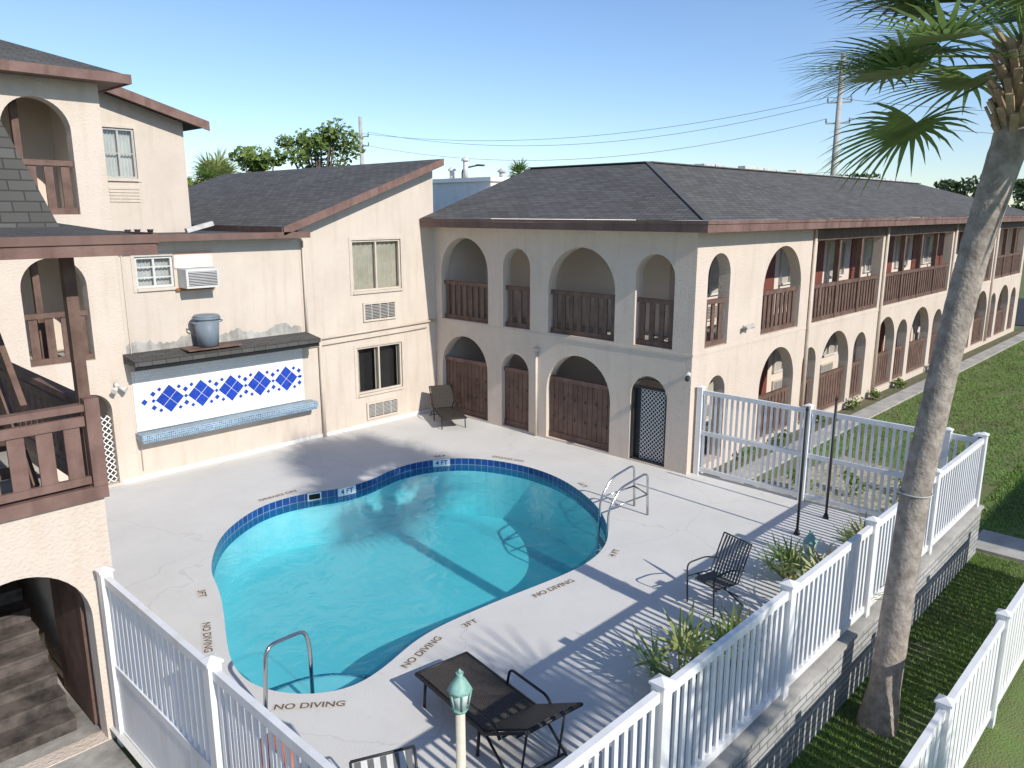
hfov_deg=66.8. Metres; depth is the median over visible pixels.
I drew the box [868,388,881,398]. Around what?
shrub
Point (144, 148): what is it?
motel block
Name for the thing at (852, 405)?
shrub
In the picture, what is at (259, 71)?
sky
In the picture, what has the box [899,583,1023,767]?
vinyl fence
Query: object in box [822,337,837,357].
window
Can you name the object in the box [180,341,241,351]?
plank
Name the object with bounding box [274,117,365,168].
tree
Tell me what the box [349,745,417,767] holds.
patio chair
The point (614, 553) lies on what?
depth marking
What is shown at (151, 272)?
window
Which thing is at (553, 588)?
warning marking
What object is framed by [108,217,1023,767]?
ground
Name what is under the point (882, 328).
door
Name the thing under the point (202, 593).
depth marking
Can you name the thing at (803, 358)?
door
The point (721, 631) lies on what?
fan palm plant
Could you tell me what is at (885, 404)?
path
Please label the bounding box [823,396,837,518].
umbrella pole
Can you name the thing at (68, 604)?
door
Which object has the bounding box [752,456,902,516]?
gravel
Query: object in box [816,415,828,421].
shrub
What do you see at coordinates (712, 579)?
patio chair
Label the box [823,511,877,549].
fan palm plant
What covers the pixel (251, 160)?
tree
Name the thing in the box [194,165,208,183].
tree
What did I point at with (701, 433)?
picket fence
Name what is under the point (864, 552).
picket fence
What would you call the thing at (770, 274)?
door
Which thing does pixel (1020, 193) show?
tree
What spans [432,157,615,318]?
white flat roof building
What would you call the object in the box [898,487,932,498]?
trunk strap
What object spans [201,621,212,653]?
warning marking
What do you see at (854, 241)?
door
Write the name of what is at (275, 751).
life ring
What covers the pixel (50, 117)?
stair tower
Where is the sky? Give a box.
[0,0,1023,216]
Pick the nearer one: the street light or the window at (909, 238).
the window at (909, 238)
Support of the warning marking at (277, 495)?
on the pool deck
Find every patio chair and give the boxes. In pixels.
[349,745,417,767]
[686,531,751,617]
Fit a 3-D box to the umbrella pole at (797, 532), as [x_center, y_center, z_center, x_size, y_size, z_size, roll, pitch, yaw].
[5.065,1.532,13.565,0.110,2.340,0.110,12,17,42]
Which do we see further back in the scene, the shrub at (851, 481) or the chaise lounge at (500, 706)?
the shrub at (851, 481)
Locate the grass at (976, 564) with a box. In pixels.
[789,341,1023,767]
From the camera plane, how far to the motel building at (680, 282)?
19.98 m
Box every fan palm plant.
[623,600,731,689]
[699,600,773,666]
[752,532,822,580]
[787,545,884,605]
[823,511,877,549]
[830,511,866,543]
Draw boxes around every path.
[720,332,1023,483]
[976,530,1023,562]
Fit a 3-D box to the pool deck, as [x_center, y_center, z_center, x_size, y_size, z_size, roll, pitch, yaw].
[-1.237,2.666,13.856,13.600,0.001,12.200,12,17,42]
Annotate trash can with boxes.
[190,313,222,346]
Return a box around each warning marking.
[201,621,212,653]
[258,490,296,500]
[272,700,346,710]
[399,635,443,668]
[491,455,525,461]
[531,579,576,597]
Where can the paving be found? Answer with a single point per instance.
(110, 753)
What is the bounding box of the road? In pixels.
[1014,298,1023,325]
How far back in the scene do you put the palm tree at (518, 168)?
65.91 m
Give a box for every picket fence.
[94,565,335,767]
[553,432,989,767]
[693,385,982,516]
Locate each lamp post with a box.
[447,669,472,767]
[798,530,817,618]
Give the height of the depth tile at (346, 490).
0.170 m
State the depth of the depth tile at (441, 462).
18.04 m
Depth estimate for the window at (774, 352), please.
23.19 m
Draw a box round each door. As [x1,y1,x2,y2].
[50,578,98,724]
[758,357,768,395]
[761,253,775,316]
[801,358,803,379]
[813,241,824,303]
[848,238,857,278]
[874,320,884,353]
[886,236,894,272]
[910,235,917,268]
[936,233,944,264]
[957,232,962,253]
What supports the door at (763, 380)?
in the motel building at (680, 282)
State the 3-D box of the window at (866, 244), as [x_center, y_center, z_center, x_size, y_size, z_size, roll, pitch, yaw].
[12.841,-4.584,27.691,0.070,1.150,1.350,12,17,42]
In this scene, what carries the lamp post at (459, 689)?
on the pool deck
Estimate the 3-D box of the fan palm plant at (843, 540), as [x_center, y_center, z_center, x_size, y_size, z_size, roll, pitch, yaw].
[5.615,2.554,12.736,1.106,0.902,0.766,36,38,69]
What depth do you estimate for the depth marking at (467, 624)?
10.82 m
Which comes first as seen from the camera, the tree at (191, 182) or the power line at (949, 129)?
the tree at (191, 182)
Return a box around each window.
[101,123,141,181]
[130,252,178,292]
[348,236,403,294]
[354,339,404,397]
[707,263,717,295]
[772,348,782,372]
[778,248,789,284]
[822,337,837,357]
[826,241,846,277]
[863,239,873,272]
[894,237,910,267]
[914,312,919,327]
[921,235,933,263]
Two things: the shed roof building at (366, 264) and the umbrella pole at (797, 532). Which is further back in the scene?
the shed roof building at (366, 264)
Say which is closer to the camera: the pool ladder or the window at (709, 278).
the pool ladder
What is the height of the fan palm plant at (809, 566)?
1.076 m
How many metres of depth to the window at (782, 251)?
22.60 m
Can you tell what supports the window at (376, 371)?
in the shed roof building at (366, 264)
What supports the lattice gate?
attached to the motel building at (680, 282)
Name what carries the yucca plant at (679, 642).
on the pool deck
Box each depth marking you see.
[196,589,207,598]
[460,618,480,628]
[578,482,589,486]
[608,549,620,556]
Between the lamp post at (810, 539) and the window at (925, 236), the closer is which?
the lamp post at (810, 539)
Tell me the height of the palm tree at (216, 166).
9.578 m
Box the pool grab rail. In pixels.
[263,630,314,708]
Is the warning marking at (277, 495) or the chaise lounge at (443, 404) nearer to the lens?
the warning marking at (277, 495)
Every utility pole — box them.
[353,117,368,163]
[825,54,852,218]
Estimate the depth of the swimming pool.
15.27 m
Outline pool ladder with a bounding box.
[595,466,648,554]
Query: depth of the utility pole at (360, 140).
85.97 m
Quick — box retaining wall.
[691,504,983,767]
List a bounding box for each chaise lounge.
[414,651,582,767]
[429,384,466,429]
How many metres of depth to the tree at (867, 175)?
84.14 m
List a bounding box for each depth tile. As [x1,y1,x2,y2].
[337,485,355,496]
[433,459,449,466]
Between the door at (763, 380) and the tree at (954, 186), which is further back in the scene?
the tree at (954, 186)
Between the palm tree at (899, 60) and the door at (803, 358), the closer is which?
the palm tree at (899, 60)
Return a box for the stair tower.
[0,39,139,486]
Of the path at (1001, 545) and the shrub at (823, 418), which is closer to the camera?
the path at (1001, 545)
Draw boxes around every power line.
[354,97,826,140]
[357,119,824,160]
[370,96,850,145]
[829,97,984,110]
[851,118,992,133]
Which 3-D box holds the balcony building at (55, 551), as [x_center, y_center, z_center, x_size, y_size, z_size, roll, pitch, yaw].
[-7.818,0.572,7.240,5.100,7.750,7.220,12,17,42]
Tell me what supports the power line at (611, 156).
attached to the utility pole at (839, 102)
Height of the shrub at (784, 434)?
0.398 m
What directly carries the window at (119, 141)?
in the motel block
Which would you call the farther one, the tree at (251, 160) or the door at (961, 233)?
the tree at (251, 160)
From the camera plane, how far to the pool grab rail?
8.96 m
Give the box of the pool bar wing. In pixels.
[111,221,320,483]
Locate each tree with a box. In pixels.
[187,145,242,186]
[187,176,195,186]
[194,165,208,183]
[228,144,287,171]
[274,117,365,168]
[507,158,532,177]
[780,0,1023,737]
[837,172,880,218]
[933,175,980,216]
[1008,178,1023,209]
[1013,188,1023,201]
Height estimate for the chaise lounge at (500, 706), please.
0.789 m
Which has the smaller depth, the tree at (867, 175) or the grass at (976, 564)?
the grass at (976, 564)
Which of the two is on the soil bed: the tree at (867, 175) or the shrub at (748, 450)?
the shrub at (748, 450)
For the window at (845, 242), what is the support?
in the motel building at (680, 282)
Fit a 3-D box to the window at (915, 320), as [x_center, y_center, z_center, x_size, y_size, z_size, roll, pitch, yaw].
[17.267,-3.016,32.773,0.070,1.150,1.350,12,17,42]
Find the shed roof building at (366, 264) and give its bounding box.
[188,158,443,439]
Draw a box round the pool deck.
[48,411,867,767]
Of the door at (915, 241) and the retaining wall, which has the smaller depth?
the retaining wall
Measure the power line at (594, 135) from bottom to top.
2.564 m
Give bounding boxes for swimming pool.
[211,458,606,693]
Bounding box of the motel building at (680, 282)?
[420,161,1023,474]
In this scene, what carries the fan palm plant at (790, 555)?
on the pool deck
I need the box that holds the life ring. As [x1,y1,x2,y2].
[260,733,292,767]
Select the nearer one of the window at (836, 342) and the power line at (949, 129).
the window at (836, 342)
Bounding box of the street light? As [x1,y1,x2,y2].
[461,164,484,177]
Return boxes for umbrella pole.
[794,406,808,535]
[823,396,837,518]
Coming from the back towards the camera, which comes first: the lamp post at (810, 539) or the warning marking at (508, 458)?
the warning marking at (508, 458)
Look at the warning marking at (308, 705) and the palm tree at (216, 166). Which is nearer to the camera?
the warning marking at (308, 705)
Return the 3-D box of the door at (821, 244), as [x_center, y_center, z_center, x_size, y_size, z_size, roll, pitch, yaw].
[9.590,-3.467,24.497,0.039,2.050,0.900,12,17,42]
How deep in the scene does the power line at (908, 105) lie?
66.95 m
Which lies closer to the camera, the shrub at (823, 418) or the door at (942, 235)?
the shrub at (823, 418)
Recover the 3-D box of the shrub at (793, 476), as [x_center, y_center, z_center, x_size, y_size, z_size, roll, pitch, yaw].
[6.018,2.000,16.395,0.447,0.410,0.826,-1,13,-5]
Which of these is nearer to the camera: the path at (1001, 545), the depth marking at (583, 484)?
the path at (1001, 545)
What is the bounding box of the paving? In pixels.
[0,673,135,767]
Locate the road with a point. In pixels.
(1019, 319)
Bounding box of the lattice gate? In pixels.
[630,378,666,466]
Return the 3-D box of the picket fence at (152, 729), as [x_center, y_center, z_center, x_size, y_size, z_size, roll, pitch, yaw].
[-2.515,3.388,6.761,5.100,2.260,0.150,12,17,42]
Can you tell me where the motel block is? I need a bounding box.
[98,87,209,232]
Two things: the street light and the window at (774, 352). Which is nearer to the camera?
the window at (774, 352)
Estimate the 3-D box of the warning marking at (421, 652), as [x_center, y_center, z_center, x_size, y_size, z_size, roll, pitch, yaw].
[-1.167,3.487,10.123,0.130,0.004,0.845,7,14,28]
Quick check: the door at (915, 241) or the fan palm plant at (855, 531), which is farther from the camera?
the door at (915, 241)
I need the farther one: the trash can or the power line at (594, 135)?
the power line at (594, 135)
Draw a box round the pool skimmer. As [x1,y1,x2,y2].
[307,492,321,500]
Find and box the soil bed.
[703,326,1023,477]
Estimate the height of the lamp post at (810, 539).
1.320 m
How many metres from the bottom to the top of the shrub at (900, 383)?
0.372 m
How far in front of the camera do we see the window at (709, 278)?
19.76 m
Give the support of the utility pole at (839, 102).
on the ground at (1000, 745)
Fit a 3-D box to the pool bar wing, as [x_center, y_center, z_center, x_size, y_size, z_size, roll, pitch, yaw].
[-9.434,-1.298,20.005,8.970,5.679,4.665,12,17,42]
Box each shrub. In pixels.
[738,446,755,457]
[772,429,791,444]
[786,468,812,490]
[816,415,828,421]
[838,469,868,496]
[845,395,863,410]
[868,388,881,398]
[891,378,906,388]
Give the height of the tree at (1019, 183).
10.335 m
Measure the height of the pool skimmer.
0.160 m
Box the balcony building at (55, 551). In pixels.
[0,121,158,767]
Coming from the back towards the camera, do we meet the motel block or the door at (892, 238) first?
the door at (892, 238)
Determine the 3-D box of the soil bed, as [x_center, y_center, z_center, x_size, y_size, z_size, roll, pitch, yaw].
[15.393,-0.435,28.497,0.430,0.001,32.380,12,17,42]
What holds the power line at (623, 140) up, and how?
attached to the utility pole at (839, 102)
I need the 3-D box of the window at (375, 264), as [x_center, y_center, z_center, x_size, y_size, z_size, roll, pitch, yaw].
[-3.557,-3.105,20.255,0.218,1.440,1.700,12,17,42]

